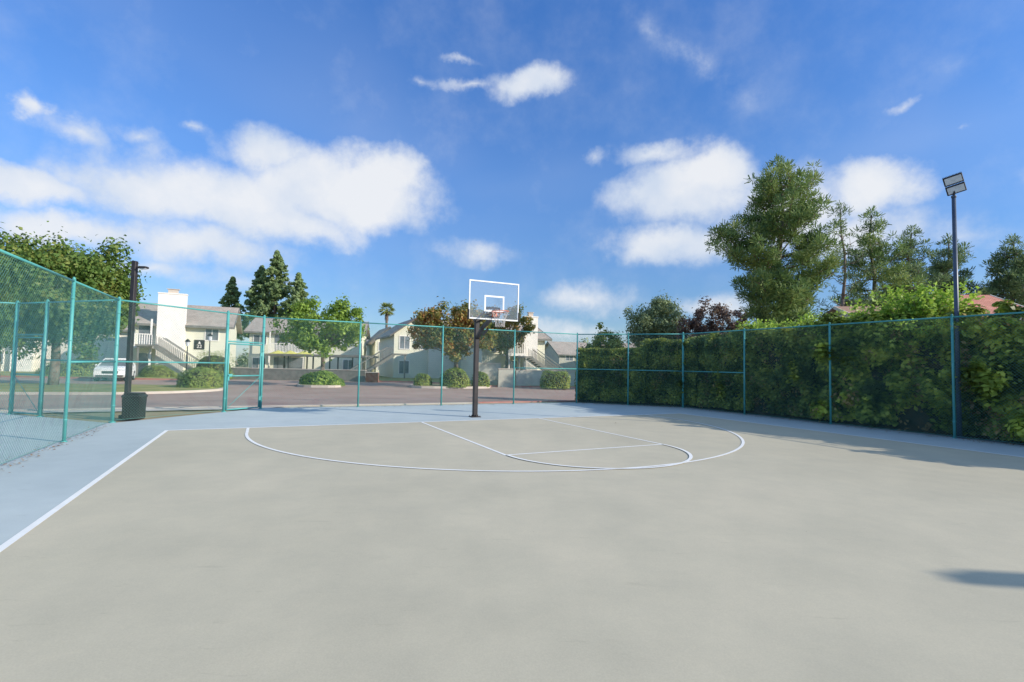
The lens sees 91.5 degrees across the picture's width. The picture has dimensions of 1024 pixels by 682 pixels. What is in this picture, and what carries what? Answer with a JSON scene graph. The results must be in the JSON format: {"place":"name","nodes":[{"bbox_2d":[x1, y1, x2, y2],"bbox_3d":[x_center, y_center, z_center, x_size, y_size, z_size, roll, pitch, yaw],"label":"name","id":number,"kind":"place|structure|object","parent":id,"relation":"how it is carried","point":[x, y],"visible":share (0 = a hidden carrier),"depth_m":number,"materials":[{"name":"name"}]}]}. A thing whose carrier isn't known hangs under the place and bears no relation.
{"place":"outdoors","nodes":[
{"label":"outdoors","id":0,"kind":"place"},
{"bbox_2d":[0,413,108,467],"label":"adjacent court","id":1,"kind":"object","parent":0,"point":[11,431],"visible":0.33,"depth_m":10.44,"materials":[{"name":"concrete"}]},
{"bbox_2d":[0,299,116,419],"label":"chain link fence","id":2,"kind":"object","parent":1,"relation":"on","point":[12,364],"visible":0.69,"depth_m":13.18,"materials":[{"name":"teal metal"}]},
{"bbox_2d":[11,334,42,414],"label":"gate","id":3,"kind":"structure","parent":2,"relation":"attached to","point":[16,352],"depth_m":13.50,"materials":[{"name":"teal metal"}]},
{"bbox_2d":[0,249,120,463],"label":"chain link fence","id":4,"kind":"object","parent":1,"relation":"on","point":[69,351],"visible":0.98,"depth_m":9.20,"materials":[{"name":"teal metal"}]},
{"bbox_2d":[0,371,179,378],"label":"lawn","id":5,"kind":"structure","parent":0,"point":[78,376],"depth_m":39.74,"materials":[{"name":"plant"}]},
{"bbox_2d":[35,361,89,375],"bbox_3d":[-36.018,2.226,39.839,4.157,1.289,2.584,1,-3,0],"label":"shrub","id":6,"kind":"object","parent":5,"relation":"on","point":[71,373],"visible":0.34,"depth_m":39.47,"materials":[{"name":"green plant"}]},
{"bbox_2d":[73,354,98,374],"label":"shrub","id":7,"kind":"object","parent":5,"relation":"on","point":[92,365],"visible":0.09,"depth_m":42.33,"materials":[{"name":"green plant"}]},
{"bbox_2d":[138,364,177,377],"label":"shrub","id":8,"kind":"object","parent":5,"relation":"on","point":[160,373],"visible":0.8,"depth_m":40.27,"materials":[{"name":"green plant"}]},
{"bbox_2d":[207,333,212,367],"bbox_3d":[-23.977,1.222,39.464,0.444,3.770,0.444,2,-3,-22],"label":"lamp post","id":9,"kind":"object","parent":5,"relation":"on","point":[209,337],"visible":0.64,"depth_m":39.45,"materials":[{"name":"brown metal"}]},
{"bbox_2d":[190,350,236,378],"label":"shrub","id":10,"kind":"object","parent":5,"relation":"on","point":[213,359],"visible":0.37,"depth_m":41.25,"materials":[{"name":"green plant"}]},
{"bbox_2d":[218,276,247,337],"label":"redwood tree","id":11,"kind":"object","parent":5,"relation":"on","point":[231,296],"visible":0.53,"depth_m":84.90,"materials":[{"name":"green plant"}]},
{"bbox_2d":[234,265,278,340],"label":"redwood tree","id":12,"kind":"object","parent":5,"relation":"on","point":[249,306],"visible":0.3,"depth_m":83.03,"materials":[{"name":"green plant"}]},
{"bbox_2d":[237,250,292,337],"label":"redwood tree","id":13,"kind":"object","parent":5,"relation":"on","point":[278,287],"visible":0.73,"depth_m":81.23,"materials":[{"name":"green plant"}]},
{"bbox_2d":[0,383,219,391],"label":"lawn","id":14,"kind":"structure","parent":0,"point":[137,387],"depth_m":25.11,"materials":[{"name":"plant"}]},
{"bbox_2d":[0,227,90,370],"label":"sweetgum tree","id":15,"kind":"object","parent":14,"relation":"on","point":[30,257],"visible":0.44,"depth_m":24.34,"materials":[{"name":"green plant"}]},
{"bbox_2d":[0,221,150,384],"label":"sweetgum tree","id":16,"kind":"object","parent":14,"relation":"on","point":[98,270],"visible":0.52,"depth_m":26.68,"materials":[{"name":"green plant"}]},
{"bbox_2d":[176,367,223,387],"bbox_3d":[-17.162,2.010,27.488,2.436,1.239,2.194,1,-3,0],"label":"shrub","id":17,"kind":"object","parent":14,"relation":"on","point":[190,376],"visible":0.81,"depth_m":26.83,"materials":[{"name":"green plant"}]},
{"bbox_2d":[0,377,574,408],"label":"road","id":18,"kind":"structure","parent":0,"point":[349,390],"depth_m":24.95,"materials":[{"name":"asphalt"}]},
{"bbox_2d":[0,376,176,379],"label":"kerb","id":19,"kind":"structure","parent":18,"relation":"on","point":[101,377],"depth_m":38.08,"materials":[{"name":"red paint"}]},
{"bbox_2d":[0,387,222,394],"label":"kerb","id":20,"kind":"structure","parent":18,"relation":"on","point":[151,392],"depth_m":22.31,"materials":[{"name":"concrete"}]},
{"bbox_2d":[93,358,135,380],"bbox_3d":[-28.531,2.038,35.916,2.120,1.596,4.500,3,-3,-30],"label":"parked car","id":21,"kind":"object","parent":18,"relation":"on","point":[121,368],"visible":0.52,"depth_m":34.41,"materials":[{"name":"white paint"}]},
{"bbox_2d":[231,367,366,381],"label":"garden wall","id":22,"kind":"structure","parent":18,"relation":"on","point":[341,374],"depth_m":42.29,"materials":[{"name":"concrete"}]},
{"bbox_2d":[297,383,341,387],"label":"kerb","id":23,"kind":"structure","parent":18,"relation":"on","point":[320,386],"depth_m":31.70,"materials":[{"name":"concrete"}]},
{"bbox_2d":[365,372,379,381],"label":"garden wall","id":24,"kind":"structure","parent":18,"relation":"on","point":[372,376],"depth_m":41.79,"materials":[{"name":"brown brick"}]},
{"bbox_2d":[410,384,489,388],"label":"kerb","id":25,"kind":"structure","parent":18,"relation":"on","point":[438,387],"depth_m":33.63,"materials":[{"name":"concrete"}]},
{"bbox_2d":[380,381,575,387],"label":"kerb","id":26,"kind":"structure","parent":18,"relation":"on","point":[490,385],"depth_m":38.47,"materials":[{"name":"red paint"}]},
{"bbox_2d":[479,363,500,384],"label":"garden wall","id":27,"kind":"structure","parent":18,"relation":"on","point":[484,367],"depth_m":38.80,"materials":[{"name":"grey paint"}]},
{"bbox_2d":[498,368,514,386],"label":"garden wall","id":28,"kind":"structure","parent":18,"relation":"on","point":[506,376],"depth_m":37.54,"materials":[{"name":"grey paint"}]},
{"bbox_2d":[515,370,575,385],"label":"garden wall","id":29,"kind":"structure","parent":18,"relation":"on","point":[530,378],"depth_m":38.54,"materials":[{"name":"grey paint"}]},
{"bbox_2d":[539,370,570,388],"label":"shrub","id":30,"kind":"object","parent":18,"relation":"on","point":[554,384],"visible":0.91,"depth_m":35.28,"materials":[{"name":"green plant"}]},
{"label":"lawn","id":31,"kind":"structure","parent":18,"relation":"on","visible":0},
{"bbox_2d":[268,291,369,370],"bbox_3d":[-12.866,-0.114,33.335,6.523,6.466,5.527,1,-3,0],"label":"street tree","id":32,"kind":"object","parent":31,"relation":"on","point":[305,310],"visible":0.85,"depth_m":32.67,"materials":[{"name":"green plant"}]},
{"bbox_2d":[299,370,338,384],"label":"shrub","id":33,"kind":"object","parent":31,"relation":"on","point":[325,376],"visible":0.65,"depth_m":32.63,"materials":[{"name":"green plant"}]},
{"bbox_2d":[327,377,344,385],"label":"shrub","id":34,"kind":"object","parent":31,"relation":"on","point":[339,381],"visible":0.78,"depth_m":32.59,"materials":[{"name":"green plant"}]},
{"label":"lawn","id":35,"kind":"structure","parent":18,"relation":"on","visible":0},
{"bbox_2d":[413,373,431,385],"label":"shrub","id":36,"kind":"object","parent":35,"relation":"on","point":[424,380],"visible":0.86,"depth_m":34.07,"materials":[{"name":"green plant"}]},
{"bbox_2d":[406,296,501,366],"bbox_3d":[-4.267,0.100,36.218,7.087,6.662,6.331,1,-3,0],"label":"sweetgum tree","id":37,"kind":"object","parent":35,"relation":"on","point":[432,316],"visible":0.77,"depth_m":34.92,"materials":[{"name":"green plant"}]},
{"bbox_2d":[439,367,469,387],"bbox_3d":[-3.962,2.506,34.512,2.189,1.433,2.002,1,-3,0],"label":"shrub","id":38,"kind":"object","parent":35,"relation":"on","point":[447,381],"visible":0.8,"depth_m":33.84,"materials":[{"name":"green plant"}]},
{"bbox_2d":[471,371,489,386],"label":"shrub","id":39,"kind":"object","parent":35,"relation":"on","point":[483,379],"visible":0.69,"depth_m":34.95,"materials":[{"name":"green plant"}]},
{"bbox_2d":[16,360,564,422],"bbox_3d":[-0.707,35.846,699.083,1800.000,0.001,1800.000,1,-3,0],"label":"ground","id":40,"kind":"structure","parent":0,"point":[168,413],"depth_m":14.82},
{"bbox_2d":[1,336,92,371],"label":"apartment building","id":41,"kind":"structure","parent":40,"relation":"on","point":[49,355],"depth_m":48.75,"materials":[{"name":"beige"}]},
{"bbox_2d":[93,325,127,359],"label":"apartment building","id":42,"kind":"structure","parent":40,"relation":"on","point":[121,352],"depth_m":50.65,"materials":[{"name":"beige"}]},
{"bbox_2d":[118,261,148,418],"bbox_3d":[-10.292,-0.018,13.607,0.500,4.360,0.260,1,-3,0],"label":"lamp post","id":43,"kind":"object","parent":40,"relation":"on","point":[133,295],"visible":0.62,"depth_m":13.59,"materials":[{"name":"brown metal"}]},
{"bbox_2d":[121,392,147,419],"bbox_3d":[-9.999,1.717,13.194,0.450,0.705,0.450,2,-3,-14],"label":"rubbish bin","id":44,"kind":"object","parent":40,"relation":"on","point":[136,403],"visible":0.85,"depth_m":13.02,"materials":[{"name":"plastic"}]},
{"bbox_2d":[0,406,281,412],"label":"walkway","id":45,"kind":"structure","parent":40,"relation":"on","point":[162,409],"depth_m":15.94,"materials":[{"name":"concrete"}]},
{"bbox_2d":[133,288,241,375],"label":"apartment building","id":46,"kind":"structure","parent":40,"relation":"on","point":[173,297],"depth_m":44.48,"materials":[{"name":"beige"}]},
{"bbox_2d":[138,325,153,375],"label":"sliding door","id":47,"kind":"structure","parent":46,"relation":"in","point":[141,328],"depth_m":43.84,"materials":[{"name":"grey glass"}]},
{"bbox_2d":[194,340,204,348],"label":"building sign","id":48,"kind":"object","parent":46,"relation":"attached to","point":[201,345],"visible":0.91,"depth_m":45.50,"materials":[{"name":"brown metal"}]},
{"bbox_2d":[204,328,218,340],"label":"window","id":49,"kind":"structure","parent":46,"relation":"in","point":[215,337],"depth_m":46.00,"materials":[{"name":"white glass"}]},
{"bbox_2d":[1,402,478,410],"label":"kerb","id":50,"kind":"structure","parent":40,"relation":"on","point":[321,405],"depth_m":18.33,"materials":[{"name":"concrete"}]},
{"bbox_2d":[277,272,308,317],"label":"redwood tree","id":51,"kind":"object","parent":40,"relation":"on","point":[298,292],"visible":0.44,"depth_m":79.95,"materials":[{"name":"green plant"}]},
{"bbox_2d":[243,318,370,369],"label":"apartment building","id":52,"kind":"structure","parent":40,"relation":"on","point":[255,362],"depth_m":61.00,"materials":[{"name":"beige"}]},
{"bbox_2d":[252,357,265,367],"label":"window","id":53,"kind":"structure","parent":52,"relation":"in","point":[255,363],"depth_m":60.08,"materials":[{"name":"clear glass"}]},
{"bbox_2d":[253,334,266,344],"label":"window","id":54,"kind":"structure","parent":52,"relation":"in","point":[254,335],"depth_m":60.26,"materials":[{"name":"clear glass"}]},
{"bbox_2d":[273,335,304,368],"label":"sliding door","id":55,"kind":"structure","parent":52,"relation":"in","point":[295,366],"depth_m":60.86,"materials":[{"name":"grey glass"}]},
{"bbox_2d":[342,359,353,369],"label":"window","id":56,"kind":"structure","parent":52,"relation":"in","point":[349,361],"depth_m":62.26,"materials":[{"name":"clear glass"}]},
{"bbox_2d":[259,353,377,371],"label":"carport","id":57,"kind":"object","parent":40,"relation":"on","point":[330,356],"visible":0.47,"depth_m":50.05,"materials":[{"name":"yellow metal"}]},
{"bbox_2d":[366,327,390,371],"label":"apartment building","id":58,"kind":"structure","parent":40,"relation":"on","point":[373,344],"depth_m":67.75,"materials":[{"name":"beige"}]},
{"bbox_2d":[349,318,427,378],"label":"apartment building","id":59,"kind":"structure","parent":40,"relation":"on","point":[395,357],"depth_m":52.59,"materials":[{"name":"beige"}]},
{"bbox_2d":[398,360,409,373],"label":"window","id":60,"kind":"structure","parent":59,"relation":"in","point":[400,365],"depth_m":52.30,"materials":[{"name":"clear glass"}]},
{"bbox_2d":[399,335,409,349],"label":"window","id":61,"kind":"structure","parent":59,"relation":"in","point":[403,344],"depth_m":52.43,"materials":[{"name":"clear glass"}]},
{"bbox_2d":[235,337,589,366],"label":"distant tree belt","id":62,"kind":"object","parent":40,"relation":"on","point":[243,359],"visible":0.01,"depth_m":124.51,"materials":[{"name":"green plant"}]},
{"bbox_2d":[427,321,460,377],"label":"apartment building","id":63,"kind":"structure","parent":40,"relation":"on","point":[434,364],"depth_m":53.27,"materials":[{"name":"beige"}]},
{"bbox_2d":[460,312,566,379],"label":"apartment building","id":64,"kind":"structure","parent":40,"relation":"on","point":[468,360],"depth_m":46.95,"materials":[{"name":"beige"}]},
{"bbox_2d":[505,344,516,369],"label":"sliding door","id":65,"kind":"structure","parent":64,"relation":"in","point":[511,362],"depth_m":46.96,"materials":[{"name":"grey glass"}]},
{"bbox_2d":[479,400,577,403],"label":"kerb","id":66,"kind":"structure","parent":40,"relation":"on","point":[528,401],"depth_m":22.30,"materials":[{"name":"red paint"}]},
{"bbox_2d":[545,341,586,370],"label":"apartment building","id":67,"kind":"structure","parent":40,"relation":"on","point":[563,352],"depth_m":89.72,"materials":[{"name":"grey paint"}]},
{"bbox_2d":[574,347,648,404],"bbox_3d":[4.537,1.554,22.765,3.434,2.618,1.807,0,-3,21],"label":"hedge","id":68,"kind":"object","parent":40,"relation":"on","point":[618,353],"visible":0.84,"depth_m":22.38,"materials":[{"name":"green plant"}]},
{"bbox_2d":[619,289,690,347],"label":"broadleaf tree","id":69,"kind":"object","parent":40,"relation":"on","point":[659,315],"visible":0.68,"depth_m":50.68,"materials":[{"name":"green plant"}]},
{"bbox_2d":[638,337,703,407],"bbox_3d":[7.015,1.323,21.630,2.900,3.068,1.934,-2,-4,43],"label":"hedge","id":70,"kind":"object","parent":40,"relation":"on","point":[678,384],"visible":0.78,"depth_m":21.20,"materials":[{"name":"green plant"}]},
{"bbox_2d":[672,296,750,343],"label":"plum tree","id":71,"kind":"object","parent":40,"relation":"on","point":[694,324],"visible":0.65,"depth_m":45.44,"materials":[{"name":"purple plant"}]},
{"bbox_2d":[688,319,824,421],"bbox_3d":[8.947,1.173,18.611,2.075,3.628,5.789,3,-3,-26],"label":"hedge","id":72,"kind":"object","parent":40,"relation":"on","point":[780,363],"visible":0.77,"depth_m":18.05,"materials":[{"name":"green plant"}]},
{"bbox_2d":[735,312,850,335],"bbox_3d":[10.542,-0.314,18.168,3.126,1.493,5.925,3,-3,-26],"label":"climbing plant","id":73,"kind":"object","parent":72,"relation":"on","point":[773,324],"visible":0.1,"depth_m":18.75,"materials":[{"name":"green plant"}]},
{"bbox_2d":[704,153,847,326],"bbox_3d":[18.651,-4.853,35.087,9.451,17.340,9.396,1,-3,0],"label":"pine tree","id":74,"kind":"object","parent":40,"relation":"on","point":[784,294],"visible":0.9,"depth_m":33.81,"materials":[{"name":"green plant"}]},
{"bbox_2d":[814,200,879,316],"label":"pine tree","id":75,"kind":"object","parent":40,"relation":"on","point":[843,279],"visible":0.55,"depth_m":42.17,"materials":[{"name":"green plant"}]},
{"bbox_2d":[826,306,894,317],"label":"house","id":76,"kind":"structure","parent":40,"relation":"on","point":[834,309],"depth_m":37.24,"materials":[{"name":"white paint"}]},
{"bbox_2d":[832,205,928,306],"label":"pine tree","id":77,"kind":"object","parent":40,"relation":"on","point":[876,250],"visible":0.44,"depth_m":43.57,"materials":[{"name":"green plant"}]},
{"bbox_2d":[801,299,1023,444],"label":"hedge","id":78,"kind":"object","parent":40,"relation":"on","point":[986,386],"visible":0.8,"depth_m":13.67,"materials":[{"name":"green plant"}]},
{"bbox_2d":[803,279,989,323],"bbox_3d":[11.845,-0.743,15.681,2.917,1.994,4.794,3,-3,-26],"label":"climbing plant","id":79,"kind":"object","parent":78,"relation":"attached to","point":[908,302],"visible":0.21,"depth_m":14.48,"materials":[{"name":"green plant"}]},
{"bbox_2d":[782,313,1023,347],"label":"climbing plant","id":80,"kind":"object","parent":78,"relation":"on","point":[921,327],"visible":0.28,"depth_m":13.77,"materials":[{"name":"green plant"}]},
{"bbox_2d":[880,224,951,294],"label":"pine tree","id":81,"kind":"object","parent":40,"relation":"on","point":[917,267],"visible":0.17,"depth_m":45.93,"materials":[{"name":"green plant"}]},
{"bbox_2d":[923,233,999,296],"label":"pine tree","id":82,"kind":"object","parent":40,"relation":"on","point":[941,266],"visible":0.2,"depth_m":47.41,"materials":[{"name":"green plant"}]},
{"bbox_2d":[915,295,1023,316],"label":"house","id":83,"kind":"structure","parent":40,"relation":"on","point":[987,301],"depth_m":29.09,"materials":[{"name":"red paint"}]},
{"bbox_2d":[961,233,1023,305],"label":"pine tree","id":84,"kind":"object","parent":40,"relation":"on","point":[1008,283],"visible":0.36,"depth_m":46.22,"materials":[{"name":"green plant"}]},
{"bbox_2d":[379,376,574,386],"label":"lawn","id":85,"kind":"structure","parent":0,"point":[381,378],"depth_m":46.90,"materials":[{"name":"plant"}]},
{"bbox_2d":[378,302,395,327],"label":"palm tree","id":86,"kind":"object","parent":85,"relation":"on","point":[386,312],"visible":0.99,"depth_m":84.06,"materials":[{"name":"green plant"}]},
{"bbox_2d":[485,301,535,367],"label":"sweetgum tree","id":87,"kind":"object","parent":85,"relation":"on","point":[525,321],"visible":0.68,"depth_m":43.41,"materials":[{"name":"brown plant"}]},
{"bbox_2d":[580,322,626,348],"bbox_3d":[7.604,1.180,39.992,3.752,5.335,3.919,2,-3,-23],"label":"broadleaf tree","id":88,"kind":"object","parent":85,"relation":"on","point":[600,342],"visible":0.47,"depth_m":39.30,"materials":[{"name":"green plant"}]},
{"bbox_2d":[0,402,1023,544],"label":"court border","id":89,"kind":"object","parent":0,"point":[33,488],"visible":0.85,"depth_m":12.17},
{"bbox_2d":[114,299,265,419],"bbox_3d":[-9.105,0.597,14.549,0.187,3.170,4.574,0,-3,21],"label":"chain link fence","id":90,"kind":"object","parent":89,"relation":"on","point":[228,313],"visible":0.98,"depth_m":14.25,"materials":[{"name":"teal metal"}]},
{"bbox_2d":[225,341,262,409],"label":"gate","id":91,"kind":"structure","parent":90,"relation":"attached to","point":[237,376],"depth_m":15.89,"materials":[{"name":"teal metal"}]},
{"bbox_2d":[262,317,577,406],"bbox_3d":[-2.689,0.960,19.382,12.558,3.170,0.120,3,-3,-26],"label":"chain link fence","id":92,"kind":"object","parent":89,"relation":"on","point":[441,362],"visible":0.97,"depth_m":18.94,"materials":[{"name":"teal metal"}]},
{"bbox_2d":[467,279,519,417],"bbox_3d":[-0.540,0.326,14.452,1.457,3.940,2.262,1,-3,-2],"label":"basketball hoop","id":93,"kind":"object","parent":89,"relation":"on","point":[478,330],"visible":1,"depth_m":14.70,"materials":[{"name":"brown metal"}]},
{"bbox_2d":[1,403,1020,472],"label":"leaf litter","id":94,"kind":"object","parent":89,"relation":"on","point":[420,405],"visible":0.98,"depth_m":11.78,"materials":[{"name":"brown plant"}]},
{"bbox_2d":[0,413,1023,681],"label":"court surface","id":95,"kind":"object","parent":89,"relation":"on","point":[768,553],"visible":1,"depth_m":4.08,"materials":[{"name":"concrete"}]},
{"bbox_2d":[0,431,166,551],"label":"sideline marking","id":96,"kind":"object","parent":95,"relation":"on","point":[13,539],"visible":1,"depth_m":5.44,"materials":[{"name":"paint"}]},
{"bbox_2d":[164,413,677,430],"bbox_3d":[-0.839,2.284,14.440,15.320,0.001,0.090,3,-3,-26],"label":"baseline marking","id":97,"kind":"object","parent":95,"relation":"on","point":[406,422],"visible":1,"depth_m":13.39,"materials":[{"name":"paint"}]},
{"bbox_2d":[422,422,505,454],"bbox_3d":[-1.292,2.118,11.237,0.060,0.001,5.254,3,-3,-26],"label":"lane marking","id":98,"kind":"object","parent":95,"relation":"on","point":[466,439],"visible":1,"depth_m":10.46,"materials":[{"name":"paint"}]},
{"bbox_2d":[245,417,744,471],"bbox_3d":[0.970,2.137,10.791,12.100,0.001,6.050,3,-3,-26],"label":"three point marking","id":99,"kind":"object","parent":95,"relation":"on","point":[738,448],"visible":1,"depth_m":8.18,"materials":[{"name":"paint"}]},
{"bbox_2d":[508,444,662,454],"bbox_3d":[1.526,2.097,9.667,3.720,0.001,0.060,3,-3,-26],"label":"free throw marking","id":100,"kind":"object","parent":95,"relation":"on","point":[583,449],"visible":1,"depth_m":9.61,"materials":[{"name":"paint"}]},
{"bbox_2d":[539,418,660,443],"bbox_3d":[1.987,2.262,12.856,0.060,0.001,5.254,3,-3,-26],"label":"lane marking","id":101,"kind":"object","parent":95,"relation":"on","point":[602,431],"visible":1,"depth_m":12.18,"materials":[{"name":"paint"}]},
{"bbox_2d":[508,444,692,468],"bbox_3d":[1.948,2.056,8.817,3.680,0.001,1.840,3,-3,-26],"label":"free throw circle marking","id":102,"kind":"object","parent":95,"relation":"on","point":[690,457],"visible":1,"depth_m":8.19,"materials":[{"name":"paint"}]},
{"bbox_2d":[680,413,1020,456],"bbox_3d":[14.875,1.882,-0.117,0.080,0.001,39.954,3,-3,-26],"label":"sideline marking","id":103,"kind":"object","parent":95,"relation":"on","point":[868,437],"visible":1,"depth_m":12.06,"materials":[{"name":"paint"}]},
{"bbox_2d":[577,332,684,407],"bbox_3d":[5.031,1.211,21.397,4.540,3.170,0.165,0,-3,20],"label":"chain link fence","id":104,"kind":"object","parent":89,"relation":"on","point":[628,371],"visible":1,"depth_m":21.32,"materials":[{"name":"teal metal"}]},
{"bbox_2d":[683,312,1023,443],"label":"chain link fence","id":105,"kind":"object","parent":89,"relation":"on","point":[951,320],"visible":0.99,"depth_m":14.18,"materials":[{"name":"teal metal"}]},
{"bbox_2d":[942,172,966,438],"bbox_3d":[11.316,-0.881,12.668,0.456,6.843,0.387,3,-3,-26],"label":"floodlight pole","id":106,"kind":"object","parent":89,"relation":"on","point":[952,180],"visible":0.96,"depth_m":12.72,"materials":[{"name":"black metal"}]},
{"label":"hedge","id":107,"kind":"object","parent":89,"relation":"on","visible":0},
{"bbox_2d":[962,312,1023,325],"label":"climbing plant","id":108,"kind":"object","parent":107,"relation":"attached to","point":[998,319],"visible":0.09,"depth_m":12.05,"materials":[{"name":"green plant"}]},
{"bbox_2d":[0,0,1023,358],"label":"sky","id":109,"kind":"structure","parent":0,"point":[581,155],"materials":[{"name":"blue"}]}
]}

